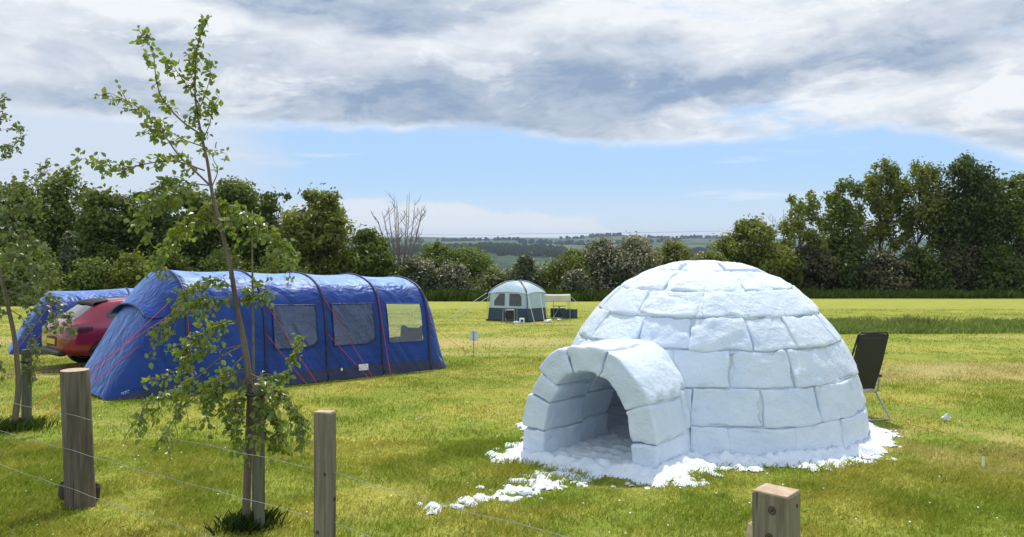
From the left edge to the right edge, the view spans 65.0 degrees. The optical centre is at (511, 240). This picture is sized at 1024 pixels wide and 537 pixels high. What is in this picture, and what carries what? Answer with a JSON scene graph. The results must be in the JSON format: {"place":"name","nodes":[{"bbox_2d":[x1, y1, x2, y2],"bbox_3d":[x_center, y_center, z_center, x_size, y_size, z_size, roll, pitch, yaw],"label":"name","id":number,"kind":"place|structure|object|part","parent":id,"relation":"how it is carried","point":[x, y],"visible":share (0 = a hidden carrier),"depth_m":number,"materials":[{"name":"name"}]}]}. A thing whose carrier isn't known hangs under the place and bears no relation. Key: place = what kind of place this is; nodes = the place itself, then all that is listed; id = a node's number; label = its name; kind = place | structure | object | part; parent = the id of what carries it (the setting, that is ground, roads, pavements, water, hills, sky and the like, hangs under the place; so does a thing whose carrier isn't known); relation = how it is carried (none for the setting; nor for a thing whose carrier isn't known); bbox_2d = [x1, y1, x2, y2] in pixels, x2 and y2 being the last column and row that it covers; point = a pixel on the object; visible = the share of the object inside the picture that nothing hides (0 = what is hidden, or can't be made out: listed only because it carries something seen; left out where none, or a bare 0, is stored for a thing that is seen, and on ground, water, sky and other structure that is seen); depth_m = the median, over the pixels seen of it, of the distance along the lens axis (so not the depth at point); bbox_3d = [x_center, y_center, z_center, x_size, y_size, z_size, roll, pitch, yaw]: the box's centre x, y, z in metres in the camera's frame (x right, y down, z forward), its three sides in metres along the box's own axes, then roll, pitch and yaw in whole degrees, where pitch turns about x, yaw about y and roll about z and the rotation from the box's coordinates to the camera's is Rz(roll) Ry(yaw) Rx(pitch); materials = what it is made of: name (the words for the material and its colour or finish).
{"place":"outdoors","nodes":[
{"label":"outdoors","id":0,"kind":"place"},
{"bbox_2d":[202,504,289,536],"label":"tall grass","id":1,"kind":"structure","parent":0,"point":[236,522],"depth_m":6.45,"materials":[{"name":"green plant"}]},
{"bbox_2d":[5,411,997,534],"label":"daisies","id":2,"kind":"object","parent":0,"point":[520,474],"visible":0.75,"depth_m":7.71,"materials":[{"name":"white plant"}]},
{"bbox_2d":[0,234,1023,536],"bbox_3d":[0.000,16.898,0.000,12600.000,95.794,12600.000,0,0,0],"label":"ground","id":3,"kind":"structure","parent":0,"point":[888,304],"depth_m":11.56,"materials":[{"name":"green plant"}]},
{"bbox_2d":[20,349,31,420],"bbox_3d":[-6.521,2.014,10.797,0.153,1.092,0.155,0,0,0],"label":"tree stake","id":4,"kind":"object","parent":3,"relation":"on","point":[26,395],"visible":0.74,"depth_m":10.75,"materials":[{"name":"brown wood"}]},
{"bbox_2d":[0,414,58,434],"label":"tall grass","id":5,"kind":"structure","parent":3,"relation":"on","point":[19,425],"depth_m":10.52,"materials":[{"name":"green plant"}]},
{"bbox_2d":[0,173,69,258],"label":"broadleaf tree","id":6,"kind":"object","parent":3,"relation":"on","point":[24,194],"visible":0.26,"depth_m":60.76,"materials":[{"name":"green plant"}]},
{"bbox_2d":[0,235,72,305],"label":"bush","id":7,"kind":"object","parent":3,"relation":"on","point":[21,277],"visible":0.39,"depth_m":51.31,"materials":[{"name":"green plant"}]},
{"bbox_2d":[0,217,72,289],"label":"bush","id":8,"kind":"object","parent":3,"relation":"on","point":[50,253],"visible":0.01,"depth_m":63.80,"materials":[{"name":"green plant"}]},
{"bbox_2d":[0,93,77,422],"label":"birch sapling","id":9,"kind":"object","parent":3,"relation":"on","point":[32,205],"visible":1,"depth_m":10.58,"materials":[{"name":"green plant"}]},
{"bbox_2d":[7,367,78,374],"bbox_3d":[-9.805,2.741,16.823,1.300,0.030,0.500,0,0,-29],"label":"brown mat","id":10,"kind":"object","parent":3,"relation":"on","point":[48,370],"visible":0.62,"depth_m":16.80,"materials":[{"name":"brown"}]},
{"bbox_2d":[1,164,95,289],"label":"broadleaf tree","id":11,"kind":"object","parent":3,"relation":"on","point":[56,196],"visible":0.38,"depth_m":62.29,"materials":[{"name":"green plant"}]},
{"bbox_2d":[52,231,82,290],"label":"bush","id":12,"kind":"object","parent":3,"relation":"on","point":[68,255],"visible":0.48,"depth_m":55.63,"materials":[{"name":"green plant"}]},
{"bbox_2d":[8,287,133,356],"bbox_3d":[-10.230,2.192,23.053,7.103,1.691,3.266,1,-3,-33],"label":"tunnel tent","id":13,"kind":"object","parent":3,"relation":"on","point":[70,298],"visible":0.18,"depth_m":21.22,"materials":[{"name":"blue fabric"}]},
{"bbox_2d":[40,297,126,362],"bbox_3d":[-8.416,2.076,18.892,4.480,1.523,1.860,2,-3,-45],"label":"parked car","id":14,"kind":"object","parent":3,"relation":"on","point":[94,317],"visible":0.34,"depth_m":17.24,"materials":[{"name":"red paint"}]},
{"bbox_3d":[-9.610,1.543,17.720,0.475,0.378,1.251,2,-3,-45],"label":"rear window","id":15,"kind":"part","parent":14,"relation":"part of","materials":[{"name":"grey glass"}]},
{"bbox_3d":[-8.623,1.534,17.663,0.540,0.303,0.135,2,-3,-45],"label":"side window","id":16,"kind":"part","parent":14,"relation":"part of","materials":[{"name":"grey glass"}]},
{"bbox_2d":[63,256,114,290],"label":"bush","id":17,"kind":"object","parent":3,"relation":"on","point":[89,274],"visible":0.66,"depth_m":53.20,"materials":[{"name":"green plant"}]},
{"bbox_2d":[56,183,152,265],"bbox_3d":[-31.314,0.112,61.922,6.307,9.098,6.798,0,0,0],"label":"broadleaf tree","id":18,"kind":"object","parent":3,"relation":"on","point":[98,222],"visible":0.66,"depth_m":60.57,"materials":[{"name":"green plant"}]},
{"bbox_2d":[100,248,152,289],"bbox_3d":[-25.660,2.456,53.819,4.253,3.914,3.859,0,0,0],"label":"bush","id":19,"kind":"object","parent":3,"relation":"on","point":[125,273],"visible":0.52,"depth_m":53.27,"materials":[{"name":"green plant"}]},
{"bbox_2d":[104,188,184,261],"bbox_3d":[-29.061,0.176,64.310,7.492,9.102,6.998,0,0,0],"label":"broadleaf tree","id":20,"kind":"object","parent":3,"relation":"on","point":[159,224],"visible":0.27,"depth_m":62.36,"materials":[{"name":"green plant"}]},
{"bbox_2d":[145,240,202,271],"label":"bush","id":21,"kind":"object","parent":3,"relation":"on","point":[173,261],"visible":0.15,"depth_m":57.51,"materials":[{"name":"green plant"}]},
{"bbox_2d":[67,13,313,518],"bbox_3d":[-2.578,0.272,6.579,2.026,4.258,0.911,0,0,0],"label":"birch sapling","id":22,"kind":"object","parent":3,"relation":"on","point":[222,380],"visible":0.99,"depth_m":6.52,"materials":[{"name":"green plant"}]},
{"bbox_2d":[164,187,241,271],"bbox_3d":[-24.816,0.203,63.157,6.873,8.991,6.334,0,0,37],"label":"broadleaf tree","id":23,"kind":"object","parent":3,"relation":"on","point":[190,248],"visible":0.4,"depth_m":61.39,"materials":[{"name":"green plant"}]},
{"bbox_2d":[164,238,254,271],"bbox_3d":[-26.065,0.848,67.224,10.821,8.277,12.202,0,0,0],"label":"bush","id":24,"kind":"object","parent":3,"relation":"on","point":[207,255],"depth_m":63.78,"materials":[{"name":"green plant"}]},
{"bbox_2d":[196,244,260,272],"bbox_3d":[-20.635,2.422,58.077,5.725,4.331,5.501,0,0,43],"label":"bush","id":25,"kind":"object","parent":3,"relation":"on","point":[219,264],"visible":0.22,"depth_m":57.22,"materials":[{"name":"green plant"}]},
{"bbox_2d":[197,175,277,271],"bbox_3d":[-21.537,-0.213,63.868,7.326,9.921,5.870,0,0,-41],"label":"broadleaf tree","id":26,"kind":"object","parent":3,"relation":"on","point":[231,191],"visible":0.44,"depth_m":62.62,"materials":[{"name":"green plant"}]},
{"bbox_2d":[251,234,254,511],"bbox_3d":[-2.166,1.140,6.719,0.032,2.531,0.024,0,0,-23],"label":"support cane","id":27,"kind":"object","parent":3,"relation":"on","point":[253,341],"visible":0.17,"depth_m":6.71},
{"bbox_2d":[245,383,266,532],"bbox_3d":[-2.088,1.800,6.474,0.236,1.290,0.138,0,0,0],"label":"tree stake","id":28,"kind":"object","parent":3,"relation":"on","point":[259,484],"visible":0.69,"depth_m":6.43,"materials":[{"name":"brown wood"}]},
{"bbox_2d":[32,269,484,414],"bbox_3d":[-4.764,1.637,15.865,9.005,2.182,3.486,2,-3,-43],"label":"tunnel tent","id":29,"kind":"object","parent":3,"relation":"on","point":[340,322],"visible":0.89,"depth_m":15.08,"materials":[{"name":"blue fabric"}]},
{"bbox_2d":[272,304,318,349],"bbox_3d":[-4.107,1.630,15.217,0.921,0.838,0.178,2,-3,-43],"label":"window","id":30,"kind":"structure","parent":29,"relation":"in","point":[301,320],"depth_m":15.23,"materials":[{"name":"grey fabric"}]},
{"bbox_2d":[331,303,375,345],"bbox_3d":[-3.172,1.673,16.089,0.981,0.842,0.185,2,-3,-43],"label":"window","id":31,"kind":"structure","parent":29,"relation":"in","point":[357,320],"depth_m":16.10,"materials":[{"name":"grey fabric"}]},
{"bbox_2d":[385,303,423,342],"bbox_3d":[-2.264,1.735,16.955,0.912,0.846,0.188,2,-3,-43],"label":"window","id":32,"kind":"structure","parent":29,"relation":"in","point":[385,303],"depth_m":16.96,"materials":[{"name":"clear plastic"}]},
{"bbox_2d":[390,325,422,341],"bbox_3d":[-2.313,2.363,17.645,0.616,0.938,0.658,-1,-2,20],"label":"camping chair","id":33,"kind":"object","parent":29,"relation":"in","point":[411,334],"visible":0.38,"depth_m":17.91,"materials":[{"name":"black fabric"}]},
{"bbox_2d":[253,185,291,272],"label":"broadleaf tree","id":34,"kind":"object","parent":3,"relation":"on","point":[270,200],"visible":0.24,"depth_m":65.18,"materials":[{"name":"green plant"}]},
{"bbox_2d":[248,247,325,274],"bbox_3d":[-16.411,2.423,58.174,6.406,4.201,5.656,0,0,42],"label":"bush","id":35,"kind":"object","parent":3,"relation":"on","point":[272,267],"visible":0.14,"depth_m":57.12,"materials":[{"name":"green plant"}]},
{"bbox_2d":[271,182,360,274],"bbox_3d":[-15.441,0.090,63.279,7.411,9.238,7.315,0,0,0],"label":"broadleaf tree","id":36,"kind":"object","parent":3,"relation":"on","point":[321,239],"visible":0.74,"depth_m":61.56,"materials":[{"name":"green plant"}]},
{"bbox_2d":[331,224,409,277],"bbox_3d":[-11.030,1.740,62.096,5.763,5.910,5.450,0,0,44],"label":"broadleaf tree","id":37,"kind":"object","parent":3,"relation":"on","point":[368,256],"visible":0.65,"depth_m":61.05,"materials":[{"name":"green plant"}]},
{"bbox_2d":[371,192,425,264],"bbox_3d":[-8.740,0.423,63.872,3.528,8.612,4.397,0,0,26],"label":"bare tree","id":38,"kind":"object","parent":3,"relation":"on","point":[399,245],"visible":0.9,"depth_m":63.92,"materials":[{"name":"grey plant"}]},
{"bbox_2d":[0,368,799,536],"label":"wire fence","id":39,"kind":"object","parent":3,"relation":"on","point":[775,510],"visible":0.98,"depth_m":4.96,"materials":[{"name":"brown wood"}]},
{"bbox_2d":[396,253,441,291],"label":"hawthorn bush","id":40,"kind":"object","parent":3,"relation":"on","point":[419,271],"visible":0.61,"depth_m":62.21,"materials":[{"name":"green plant"}]},
{"bbox_2d":[415,238,456,270],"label":"bush","id":41,"kind":"object","parent":3,"relation":"on","point":[437,254],"visible":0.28,"depth_m":67.61,"materials":[{"name":"green plant"}]},
{"bbox_2d":[424,260,485,292],"bbox_3d":[-4.347,3.137,63.002,5.259,3.218,4.418,0,0,-27],"label":"bush","id":42,"kind":"object","parent":3,"relation":"on","point":[452,275],"visible":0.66,"depth_m":62.05,"materials":[{"name":"green plant"}]},
{"bbox_2d":[451,504,463,509],"bbox_3d":[-0.481,2.371,7.130,0.100,0.052,0.112,0,0,-31],"label":"snow lump","id":43,"kind":"object","parent":3,"relation":"on","point":[458,505],"visible":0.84,"depth_m":7.11,"materials":[{"name":"white snow"}]},
{"bbox_2d":[464,500,477,507],"bbox_3d":[-0.365,2.379,7.229,0.135,0.063,0.179,0,0,0],"label":"snow lump","id":44,"kind":"object","parent":3,"relation":"on","point":[470,502],"visible":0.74,"depth_m":7.20,"materials":[{"name":"white snow"}]},
{"bbox_2d":[442,239,504,289],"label":"bush","id":45,"kind":"object","parent":3,"relation":"on","point":[471,259],"visible":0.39,"depth_m":67.01,"materials":[{"name":"green plant"}]},
{"bbox_2d":[469,331,477,354],"bbox_3d":[-0.973,2.646,20.448,0.235,0.675,0.042,0,0,0],"label":"field sign","id":46,"kind":"object","parent":3,"relation":"on","point":[473,336],"visible":0.89,"depth_m":20.46,"materials":[{"name":"grey metal"}]},
{"bbox_2d":[470,265,509,290],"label":"bush","id":47,"kind":"object","parent":3,"relation":"on","point":[488,278],"visible":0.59,"depth_m":65.14,"materials":[{"name":"green plant"}]},
{"bbox_2d":[445,280,547,322],"bbox_3d":[-0.391,2.628,35.056,4.454,1.829,2.396,0,0,24],"label":"frame tent","id":48,"kind":"object","parent":3,"relation":"on","point":[525,300],"visible":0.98,"depth_m":34.44,"materials":[{"name":"grey fabric"}]},
{"bbox_2d":[494,293,504,305],"bbox_3d":[-0.540,2.555,34.599,0.557,0.520,0.053,-1,-3,33],"label":"window","id":49,"kind":"structure","parent":48,"relation":"in","point":[500,300],"depth_m":34.57,"materials":[{"name":"grey plastic"}]},
{"bbox_2d":[509,294,520,305],"bbox_3d":[0.140,2.537,34.152,0.595,0.520,0.049,-1,-3,33],"label":"window","id":50,"kind":"structure","parent":48,"relation":"in","point":[514,299],"depth_m":34.16,"materials":[{"name":"grey plastic"}]},
{"bbox_2d":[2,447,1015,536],"bbox_3d":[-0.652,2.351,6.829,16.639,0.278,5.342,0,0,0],"label":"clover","id":51,"kind":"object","parent":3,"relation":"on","point":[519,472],"visible":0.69,"depth_m":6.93,"materials":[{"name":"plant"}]},
{"bbox_2d":[505,309,514,321],"bbox_3d":[-0.085,3.145,33.300,0.522,0.560,0.346,0,0,20],"label":"camp kitchen","id":52,"kind":"object","parent":3,"relation":"on","point":[509,313],"visible":0.96,"depth_m":33.18,"materials":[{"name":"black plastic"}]},
{"bbox_2d":[0,308,1023,356],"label":"grass","id":53,"kind":"structure","parent":3,"relation":"on","point":[847,313],"depth_m":28.86,"materials":[{"name":"green plant"}]},
{"bbox_2d":[519,318,524,323],"bbox_3d":[0.406,3.308,32.998,0.200,0.220,0.145,0,0,12],"label":"storage box","id":54,"kind":"object","parent":3,"relation":"on","point":[521,320],"visible":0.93,"depth_m":32.93,"materials":[{"name":"white plastic"}]},
{"bbox_2d":[499,252,546,289],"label":"bush","id":55,"kind":"object","parent":3,"relation":"on","point":[525,269],"visible":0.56,"depth_m":64.52,"materials":[{"name":"green plant"}]},
{"bbox_2d":[515,487,532,495],"bbox_3d":[0.125,2.391,7.632,0.146,0.089,0.189,0,0,41],"label":"snow lump","id":56,"kind":"object","parent":3,"relation":"on","point":[527,491],"visible":0.84,"depth_m":7.58,"materials":[{"name":"white snow"}]},
{"bbox_2d":[531,484,546,489],"bbox_3d":[0.277,2.403,7.805,0.186,0.057,0.121,0,0,-33],"label":"snow lump","id":57,"kind":"object","parent":3,"relation":"on","point":[541,486],"visible":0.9,"depth_m":7.77,"materials":[{"name":"white snow"}]},
{"bbox_2d":[352,232,726,244],"bbox_3d":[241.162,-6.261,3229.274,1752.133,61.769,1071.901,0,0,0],"label":"wood","id":58,"kind":"object","parent":3,"relation":"on","point":[559,242],"visible":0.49,"depth_m":3305.24,"materials":[{"name":"green plant"}]},
{"bbox_2d":[537,265,555,289],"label":"bush","id":59,"kind":"object","parent":3,"relation":"on","point":[548,276],"visible":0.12,"depth_m":66.07,"materials":[{"name":"green plant"}]},
{"bbox_2d":[384,235,713,237],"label":"overhead cable","id":60,"kind":"object","parent":3,"relation":"on","point":[576,237],"visible":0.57,"depth_m":209.98,"materials":[{"name":"grey metal"}]},
{"bbox_2d":[552,305,565,317],"bbox_3d":[2.166,3.296,36.950,0.620,0.572,0.420,0,0,0],"label":"camp table","id":61,"kind":"object","parent":3,"relation":"on","point":[559,306],"visible":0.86,"depth_m":36.91,"materials":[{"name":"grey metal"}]},
{"bbox_2d":[544,294,586,317],"bbox_3d":[2.568,3.019,36.674,2.305,1.117,1.724,0,-2,0],"label":"sun shelter","id":62,"kind":"object","parent":3,"relation":"on","point":[566,313],"visible":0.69,"depth_m":36.41,"materials":[{"name":"beige fabric"}]},
{"bbox_2d":[539,245,604,290],"bbox_3d":[4.755,2.615,65.082,5.696,4.474,5.533,0,0,42],"label":"bush","id":63,"kind":"object","parent":3,"relation":"on","point":[560,266],"visible":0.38,"depth_m":64.29,"materials":[{"name":"green plant"}]},
{"bbox_2d":[388,241,758,257],"bbox_3d":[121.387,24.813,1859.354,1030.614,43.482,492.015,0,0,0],"label":"wood","id":64,"kind":"object","parent":3,"relation":"on","point":[514,249],"visible":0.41,"depth_m":1765.00,"materials":[{"name":"green plant"}]},
{"bbox_2d":[556,268,597,292],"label":"bush","id":65,"kind":"object","parent":3,"relation":"on","point":[577,279],"visible":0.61,"depth_m":61.51,"materials":[{"name":"green plant"}]},
{"bbox_2d":[582,234,619,292],"bbox_3d":[7.169,2.162,65.193,4.675,5.366,5.027,0,0,0],"label":"hawthorn bush","id":66,"kind":"object","parent":3,"relation":"on","point":[598,253],"visible":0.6,"depth_m":64.04,"materials":[{"name":"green plant"}]},
{"bbox_2d":[417,228,817,234],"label":"overhead cable","id":67,"kind":"object","parent":3,"relation":"on","point":[574,233],"visible":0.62,"depth_m":209.98,"materials":[{"name":"grey metal"}]},
{"bbox_2d":[598,231,664,293],"bbox_3d":[9.301,2.003,63.958,5.624,5.548,5.556,0,0,0],"label":"hawthorn bush","id":68,"kind":"object","parent":3,"relation":"on","point":[634,258],"visible":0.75,"depth_m":62.84,"materials":[{"name":"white plant"}]},
{"bbox_2d":[416,404,901,514],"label":"spilled snow","id":69,"kind":"structure","parent":3,"relation":"on","point":[609,454],"depth_m":8.72,"materials":[{"name":"white snow"}]},
{"bbox_2d":[650,235,694,266],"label":"bush","id":70,"kind":"object","parent":3,"relation":"on","point":[675,251],"visible":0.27,"depth_m":66.58,"materials":[{"name":"green plant"}]},
{"bbox_2d":[522,260,868,468],"bbox_3d":[2.388,1.526,10.524,4.074,2.516,4.871,0,0,35],"label":"igloo","id":71,"kind":"object","parent":3,"relation":"on","point":[701,357],"visible":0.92,"depth_m":9.20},
{"bbox_2d":[693,247,730,261],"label":"bush","id":72,"kind":"object","parent":3,"relation":"on","point":[710,255],"visible":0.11,"depth_m":67.61,"materials":[{"name":"green plant"}]},
{"bbox_2d":[708,213,799,277],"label":"broadleaf tree","id":73,"kind":"object","parent":3,"relation":"on","point":[766,256],"visible":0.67,"depth_m":68.67,"materials":[{"name":"green plant"}]},
{"bbox_2d":[768,209,784,241],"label":"bare tree","id":74,"kind":"object","parent":3,"relation":"on","point":[777,225],"visible":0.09,"depth_m":78.19,"materials":[{"name":"grey plant"}]},
{"bbox_2d":[780,252,807,288],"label":"bush","id":75,"kind":"object","parent":3,"relation":"on","point":[794,275],"visible":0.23,"depth_m":69.99,"materials":[{"name":"green plant"}]},
{"bbox_2d":[776,189,831,266],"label":"broadleaf tree","id":76,"kind":"object","parent":3,"relation":"on","point":[798,227],"visible":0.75,"depth_m":71.94,"materials":[{"name":"green plant"}]},
{"bbox_2d":[790,243,849,290],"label":"bush","id":77,"kind":"object","parent":3,"relation":"on","point":[816,272],"visible":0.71,"depth_m":70.79,"materials":[{"name":"green plant"}]},
{"bbox_2d":[809,240,872,290],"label":"bush","id":78,"kind":"object","parent":3,"relation":"on","point":[849,255],"visible":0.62,"depth_m":71.59,"materials":[{"name":"green plant"}]},
{"bbox_2d":[817,175,868,255],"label":"broadleaf tree","id":79,"kind":"object","parent":3,"relation":"on","point":[842,212],"visible":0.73,"depth_m":73.83,"materials":[{"name":"green plant"}]},
{"bbox_2d":[852,332,890,420],"bbox_3d":[5.007,1.946,11.813,0.638,1.260,0.989,1,-2,-14],"label":"reclining chair","id":80,"kind":"object","parent":3,"relation":"on","point":[870,347],"visible":0.62,"depth_m":11.46,"materials":[{"name":"black fabric"}]},
{"bbox_2d":[849,246,920,291],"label":"bush","id":81,"kind":"object","parent":3,"relation":"on","point":[884,270],"visible":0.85,"depth_m":69.70,"materials":[{"name":"green plant"}]},
{"bbox_2d":[855,154,916,255],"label":"broadleaf tree","id":82,"kind":"object","parent":3,"relation":"on","point":[881,231],"visible":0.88,"depth_m":75.04,"materials":[{"name":"green plant"}]},
{"bbox_2d":[887,156,954,289],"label":"broadleaf tree","id":83,"kind":"object","parent":3,"relation":"on","point":[928,199],"visible":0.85,"depth_m":74.06,"materials":[{"name":"green plant"}]},
{"bbox_2d":[897,242,961,291],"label":"bush","id":84,"kind":"object","parent":3,"relation":"on","point":[930,271],"visible":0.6,"depth_m":70.66,"materials":[{"name":"green plant"}]},
{"bbox_2d":[887,391,985,452],"bbox_3d":[5.940,2.537,11.640,0.570,0.229,4.971,0,0,18],"label":"orange cord","id":85,"kind":"object","parent":3,"relation":"on","point":[929,428],"visible":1,"depth_m":11.05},
{"bbox_2d":[941,413,950,420],"bbox_3d":[6.126,2.499,11.340,0.149,0.138,0.064,0,0,-10],"label":"plastic scrap","id":86,"kind":"object","parent":3,"relation":"on","point":[947,416],"visible":0.95,"depth_m":11.33,"materials":[{"name":"white plastic"}]},
{"bbox_2d":[933,234,994,291],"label":"bush","id":87,"kind":"object","parent":3,"relation":"on","point":[962,273],"visible":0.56,"depth_m":71.60,"materials":[{"name":"green plant"}]},
{"bbox_2d":[921,150,1015,259],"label":"broadleaf tree","id":88,"kind":"object","parent":3,"relation":"on","point":[977,194],"visible":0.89,"depth_m":72.66,"materials":[{"name":"green plant"}]},
{"bbox_2d":[981,454,985,467],"bbox_3d":[5.070,2.378,8.645,0.036,0.149,0.100,0,0,37],"label":"marker tube","id":89,"kind":"object","parent":3,"relation":"on","point":[983,459],"visible":0.89,"depth_m":8.64,"materials":[{"name":"plastic"}]},
{"bbox_2d":[965,241,1023,292],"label":"bush","id":90,"kind":"object","parent":3,"relation":"on","point":[1004,273],"visible":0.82,"depth_m":69.90,"materials":[{"name":"green plant"}]},
{"bbox_2d":[979,171,1023,258],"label":"broadleaf tree","id":91,"kind":"object","parent":3,"relation":"on","point":[1015,187],"visible":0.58,"depth_m":72.69,"materials":[{"name":"green plant"}]},
{"bbox_2d":[1008,242,1023,284],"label":"bush","id":92,"kind":"object","parent":3,"relation":"on","point":[1020,248],"visible":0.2,"depth_m":72.00,"materials":[{"name":"green plant"}]},
{"bbox_2d":[0,355,1023,441],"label":"grass","id":93,"kind":"structure","parent":0,"point":[415,384],"depth_m":13.18,"materials":[{"name":"green plant"}]},
{"bbox_2d":[0,0,1023,239],"label":"sky","id":94,"kind":"structure","parent":0,"point":[675,118],"materials":[{"name":"blue"}]},
{"bbox_2d":[421,285,613,301],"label":"tall grass","id":95,"kind":"structure","parent":0,"point":[468,295],"depth_m":58.10,"materials":[{"name":"green plant"}]},
{"bbox_2d":[798,286,1023,298],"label":"tall grass","id":96,"kind":"structure","parent":0,"point":[923,293],"depth_m":64.42,"materials":[{"name":"green plant"}]},
{"bbox_2d":[826,313,1023,333],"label":"tall grass","id":97,"kind":"structure","parent":0,"point":[849,325],"depth_m":28.59,"materials":[{"name":"green plant"}]}
]}

